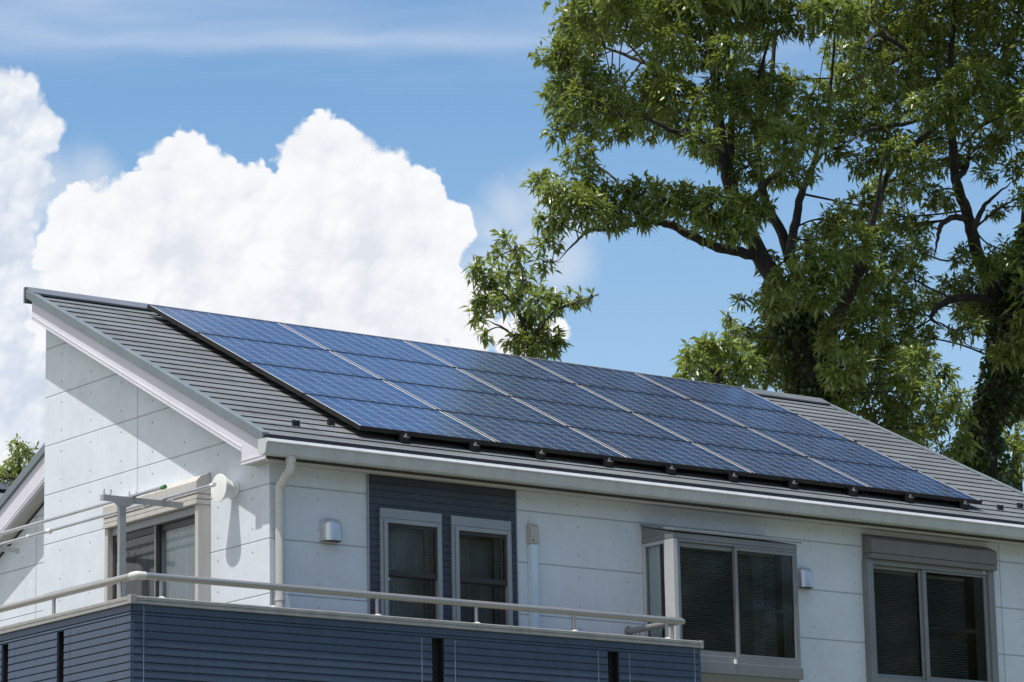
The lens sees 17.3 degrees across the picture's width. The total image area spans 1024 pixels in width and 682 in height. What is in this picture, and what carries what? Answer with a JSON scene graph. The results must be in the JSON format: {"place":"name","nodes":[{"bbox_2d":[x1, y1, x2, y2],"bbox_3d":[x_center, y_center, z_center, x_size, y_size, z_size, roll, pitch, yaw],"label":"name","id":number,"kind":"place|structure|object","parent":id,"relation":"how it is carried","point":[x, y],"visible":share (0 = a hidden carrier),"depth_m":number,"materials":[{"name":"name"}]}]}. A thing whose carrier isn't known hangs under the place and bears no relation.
{"place":"outdoors","nodes":[
{"label":"outdoors","id":0,"kind":"place"},
{"bbox_2d":[0,481,9,497],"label":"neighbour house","id":1,"kind":"structure","parent":0,"point":[2,490],"depth_m":65.32,"materials":[{"name":"grey"}]},
{"bbox_2d":[0,0,1023,491],"label":"sky","id":2,"kind":"structure","parent":0,"point":[340,165],"materials":[{"name":"blue"}]},
{"label":"ground","id":3,"kind":"structure","parent":0,"visible":0},
{"bbox_2d":[0,433,38,488],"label":"garden tree","id":4,"kind":"object","parent":3,"relation":"on","point":[12,473],"visible":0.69,"depth_m":57.61,"materials":[{"name":"green plant"}]},
{"bbox_2d":[0,287,1023,681],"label":"house","id":5,"kind":"structure","parent":3,"relation":"on","point":[304,541],"depth_m":29.32,"materials":[{"name":"grey"}]},
{"bbox_2d":[0,541,19,553],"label":"laundry stand","id":6,"kind":"object","parent":5,"relation":"on","point":[4,548],"visible":1,"depth_m":29.96,"materials":[{"name":"silver metal"}]},
{"bbox_2d":[0,482,215,545],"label":"laundry pole","id":7,"kind":"object","parent":6,"relation":"attached to","point":[51,530],"visible":0.88,"depth_m":28.57,"materials":[{"name":"silver metal"}]},
{"bbox_2d":[100,489,182,598],"bbox_3d":[-3.025,2.333,27.437,0.763,2.222,0.057,8,-15,-36],"label":"laundry stand","id":8,"kind":"object","parent":5,"relation":"on","point":[122,503],"visible":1,"depth_m":27.49,"materials":[{"name":"silver metal"}]},
{"bbox_2d":[0,485,166,535],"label":"laundry pole","id":9,"kind":"object","parent":8,"relation":"attached to","point":[162,487],"visible":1,"depth_m":28.29,"materials":[{"name":"silver metal"}]},
{"bbox_2d":[103,472,210,601],"bbox_3d":[-2.987,2.465,28.726,0.293,2.484,1.550,8,-15,-36],"label":"balcony door","id":10,"kind":"structure","parent":5,"relation":"in","point":[180,543],"depth_m":28.76,"materials":[{"name":"grey metal"}]},
{"bbox_2d":[393,433,410,443],"bbox_3d":[-1.970,0.305,30.139,0.086,0.086,3.902,8,11,-36],"label":"mounting rail","id":11,"kind":"object","parent":5,"relation":"attached to","point":[405,438],"visible":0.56,"depth_m":28.61,"materials":[{"name":"black metal"}]},
{"bbox_2d":[147,304,327,349],"bbox_3d":[-2.564,-0.109,31.487,1.468,0.040,0.963,8,11,-36],"label":"solar panel","id":12,"kind":"object","parent":11,"relation":"attached to","point":[194,323],"visible":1,"depth_m":31.45,"materials":[{"name":"blue glass"}]},
{"bbox_2d":[196,333,382,379],"bbox_3d":[-2.032,0.156,30.719,1.468,0.040,0.963,8,11,-36],"label":"solar panel","id":13,"kind":"object","parent":11,"relation":"attached to","point":[245,351],"visible":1,"depth_m":30.68,"materials":[{"name":"blue glass"}]},
{"bbox_2d":[248,362,438,409],"bbox_3d":[-1.499,0.421,29.950,1.468,0.040,0.963,8,11,-36],"label":"solar panel","id":14,"kind":"object","parent":11,"relation":"attached to","point":[299,382],"visible":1,"depth_m":29.91,"materials":[{"name":"blue glass"}]},
{"bbox_2d":[302,393,498,446],"bbox_3d":[-0.966,0.686,29.182,1.468,0.040,0.963,8,11,-36],"label":"solar panel","id":15,"kind":"object","parent":11,"relation":"attached to","point":[397,419],"visible":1,"depth_m":29.09,"materials":[{"name":"blue glass"}]},
{"bbox_2d":[379,507,442,619],"bbox_3d":[-0.904,2.092,28.347,0.634,1.307,0.247,8,-15,-36],"label":"double hung window","id":16,"kind":"structure","parent":5,"relation":"in","point":[401,553],"depth_m":28.45,"materials":[{"name":"grey glass"}]},
{"bbox_2d":[459,442,479,451],"bbox_3d":[-1.381,0.390,30.576,0.086,0.086,3.902,8,11,-36],"label":"mounting rail","id":17,"kind":"object","parent":5,"relation":"attached to","point":[474,447],"visible":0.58,"depth_m":29.05,"materials":[{"name":"black metal"}]},
{"bbox_2d":[450,515,512,625],"bbox_3d":[-0.314,2.179,28.785,0.634,1.302,0.247,8,-15,-36],"label":"double hung window","id":18,"kind":"structure","parent":5,"relation":"in","point":[471,560],"depth_m":28.89,"materials":[{"name":"grey glass"}]},
{"bbox_2d":[525,450,545,459],"bbox_3d":[-0.807,0.472,31.003,0.086,0.086,3.902,8,11,-36],"label":"mounting rail","id":19,"kind":"object","parent":5,"relation":"attached to","point":[540,454],"visible":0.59,"depth_m":29.47,"materials":[{"name":"black metal"}]},
{"bbox_2d":[281,323,455,367],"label":"solar panel","id":20,"kind":"object","parent":19,"relation":"on","point":[362,344],"visible":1,"depth_m":32.35,"materials":[{"name":"blue glass"}]},
{"bbox_2d":[332,351,511,396],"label":"solar panel","id":21,"kind":"object","parent":19,"relation":"attached to","point":[418,373],"visible":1,"depth_m":31.58,"materials":[{"name":"blue glass"}]},
{"bbox_2d":[385,380,568,426],"bbox_3d":[-0.325,0.590,30.822,1.468,0.040,0.963,8,11,-36],"label":"solar panel","id":22,"kind":"object","parent":19,"relation":"attached to","point":[473,403],"visible":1,"depth_m":30.81,"materials":[{"name":"blue glass"}]},
{"bbox_2d":[442,411,629,461],"bbox_3d":[0.208,0.855,30.053,1.468,0.040,0.963,8,11,-36],"label":"solar panel","id":23,"kind":"object","parent":19,"relation":"attached to","point":[531,436],"visible":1,"depth_m":29.99,"materials":[{"name":"blue glass"}]},
{"bbox_2d":[593,458,613,467],"bbox_3d":[-0.200,0.559,31.454,0.086,0.086,3.902,8,11,-36],"label":"mounting rail","id":24,"kind":"object","parent":5,"relation":"attached to","point":[609,463],"visible":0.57,"depth_m":29.93,"materials":[{"name":"black metal"}]},
{"bbox_2d":[656,465,675,474],"bbox_3d":[0.378,0.642,31.883,0.086,0.086,3.902,8,11,-36],"label":"mounting rail","id":25,"kind":"object","parent":5,"relation":"attached to","point":[671,470],"visible":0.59,"depth_m":30.36,"materials":[{"name":"black metal"}]},
{"bbox_2d":[405,340,575,383],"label":"solar panel","id":26,"kind":"object","parent":25,"relation":"attached to","point":[462,358],"visible":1,"depth_m":33.23,"materials":[{"name":"blue glass"}]},
{"bbox_2d":[458,368,630,411],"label":"solar panel","id":27,"kind":"object","parent":25,"relation":"attached to","point":[542,389],"visible":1,"depth_m":32.46,"materials":[{"name":"blue glass"}]},
{"bbox_2d":[514,397,690,441],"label":"solar panel","id":28,"kind":"object","parent":25,"relation":"attached to","point":[599,419],"visible":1,"depth_m":31.69,"materials":[{"name":"blue glass"}]},
{"bbox_2d":[571,427,753,476],"bbox_3d":[1.382,1.023,30.925,1.468,0.040,0.963,8,11,-36],"label":"solar panel","id":29,"kind":"object","parent":25,"relation":"attached to","point":[646,450],"visible":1,"depth_m":30.86,"materials":[{"name":"blue glass"}]},
{"bbox_2d":[640,524,803,681],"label":"bay window","id":30,"kind":"structure","parent":5,"relation":"in","point":[781,662],"depth_m":29.95,"materials":[{"name":"grey metal"}]},
{"bbox_2d":[719,473,738,481],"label":"mounting rail","id":31,"kind":"object","parent":5,"relation":"attached to","point":[731,477],"visible":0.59,"depth_m":30.79,"materials":[{"name":"black metal"}]},
{"bbox_2d":[777,480,797,488],"bbox_3d":[1.556,0.811,32.758,0.086,0.086,3.902,8,11,-36],"label":"mounting rail","id":32,"kind":"object","parent":5,"relation":"attached to","point":[791,485],"visible":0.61,"depth_m":31.23,"materials":[{"name":"black metal"}]},
{"bbox_2d":[524,357,687,398],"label":"solar panel","id":33,"kind":"object","parent":32,"relation":"attached to","point":[604,378],"visible":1,"depth_m":34.10,"materials":[{"name":"blue glass"}]},
{"bbox_2d":[578,384,745,426],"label":"solar panel","id":34,"kind":"object","parent":32,"relation":"attached to","point":[659,405],"visible":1,"depth_m":33.33,"materials":[{"name":"blue glass"}]},
{"bbox_2d":[635,413,807,456],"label":"solar panel","id":35,"kind":"object","parent":32,"relation":"attached to","point":[719,434],"visible":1,"depth_m":32.56,"materials":[{"name":"blue glass"}]},
{"bbox_2d":[693,442,871,490],"bbox_3d":[2.556,1.192,31.797,1.468,0.040,0.963,8,11,-36],"label":"solar panel","id":36,"kind":"object","parent":32,"relation":"attached to","point":[780,467],"visible":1,"depth_m":31.74,"materials":[{"name":"blue glass"}]},
{"bbox_2d":[836,487,857,496],"bbox_3d":[2.157,0.897,33.204,0.086,0.086,3.902,8,11,-36],"label":"mounting rail","id":37,"kind":"object","parent":5,"relation":"attached to","point":[853,491],"visible":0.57,"depth_m":31.68,"materials":[{"name":"black metal"}]},
{"bbox_2d":[894,494,914,502],"bbox_3d":[2.743,0.982,33.639,0.086,0.086,3.902,8,11,-36],"label":"mounting rail","id":38,"kind":"object","parent":5,"relation":"attached to","point":[908,499],"visible":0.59,"depth_m":32.11,"materials":[{"name":"black metal"}]},
{"bbox_2d":[637,373,796,413],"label":"solar panel","id":39,"kind":"object","parent":38,"relation":"attached to","point":[713,393],"visible":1,"depth_m":34.97,"materials":[{"name":"blue glass"}]},
{"bbox_2d":[693,400,856,441],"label":"solar panel","id":40,"kind":"object","parent":38,"relation":"attached to","point":[755,418],"visible":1,"depth_m":34.20,"materials":[{"name":"blue glass"}]},
{"bbox_2d":[750,428,917,470],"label":"solar panel","id":41,"kind":"object","parent":38,"relation":"attached to","point":[831,449],"visible":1,"depth_m":33.43,"materials":[{"name":"blue glass"}]},
{"bbox_2d":[810,457,981,504],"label":"solar panel","id":42,"kind":"object","parent":38,"relation":"attached to","point":[897,481],"visible":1,"depth_m":32.61,"materials":[{"name":"blue glass"}]},
{"bbox_2d":[862,534,998,681],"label":"shutter window","id":43,"kind":"structure","parent":5,"relation":"in","point":[885,553],"depth_m":31.89,"materials":[{"name":"grey metal"}]},
{"bbox_2d":[949,501,969,509],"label":"mounting rail","id":44,"kind":"object","parent":5,"relation":"attached to","point":[963,505],"visible":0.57,"depth_m":32.55,"materials":[{"name":"black metal"}]},
{"bbox_2d":[458,228,598,361],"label":"young tree","id":45,"kind":"object","parent":3,"relation":"on","point":[524,338],"visible":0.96,"depth_m":40.81,"materials":[{"name":"green plant"}]},
{"bbox_2d":[670,306,769,389],"bbox_3d":[2.478,4.715,38.930,1.254,10.670,1.834,2,-13,-14],"label":"bushy tree","id":46,"kind":"object","parent":3,"relation":"on","point":[711,359],"visible":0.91,"depth_m":39.53,"materials":[{"name":"green plant"}]},
{"bbox_2d":[519,0,986,464],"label":"broadleaf tree","id":47,"kind":"object","parent":3,"relation":"on","point":[845,281],"visible":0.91,"depth_m":43.04,"materials":[{"name":"green plant"}]},
{"bbox_2d":[753,275,844,401],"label":"ivy","id":48,"kind":"object","parent":47,"relation":"attached to","point":[778,330],"visible":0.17,"depth_m":43.81,"materials":[{"name":"green plant"}]},
{"bbox_2d":[808,0,1023,479],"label":"broadleaf tree","id":49,"kind":"object","parent":3,"relation":"on","point":[915,27],"visible":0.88,"depth_m":45.23,"materials":[{"name":"green plant"}]},
{"bbox_2d":[951,227,1023,491],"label":"ivy","id":50,"kind":"object","parent":49,"relation":"attached to","point":[1017,399],"visible":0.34,"depth_m":45.82,"materials":[{"name":"green plant"}]},
{"bbox_2d":[998,386,1023,491],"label":"roadside tree","id":51,"kind":"object","parent":3,"relation":"on","point":[1015,440],"visible":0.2,"depth_m":51.38,"materials":[{"name":"green plant"}]}
]}

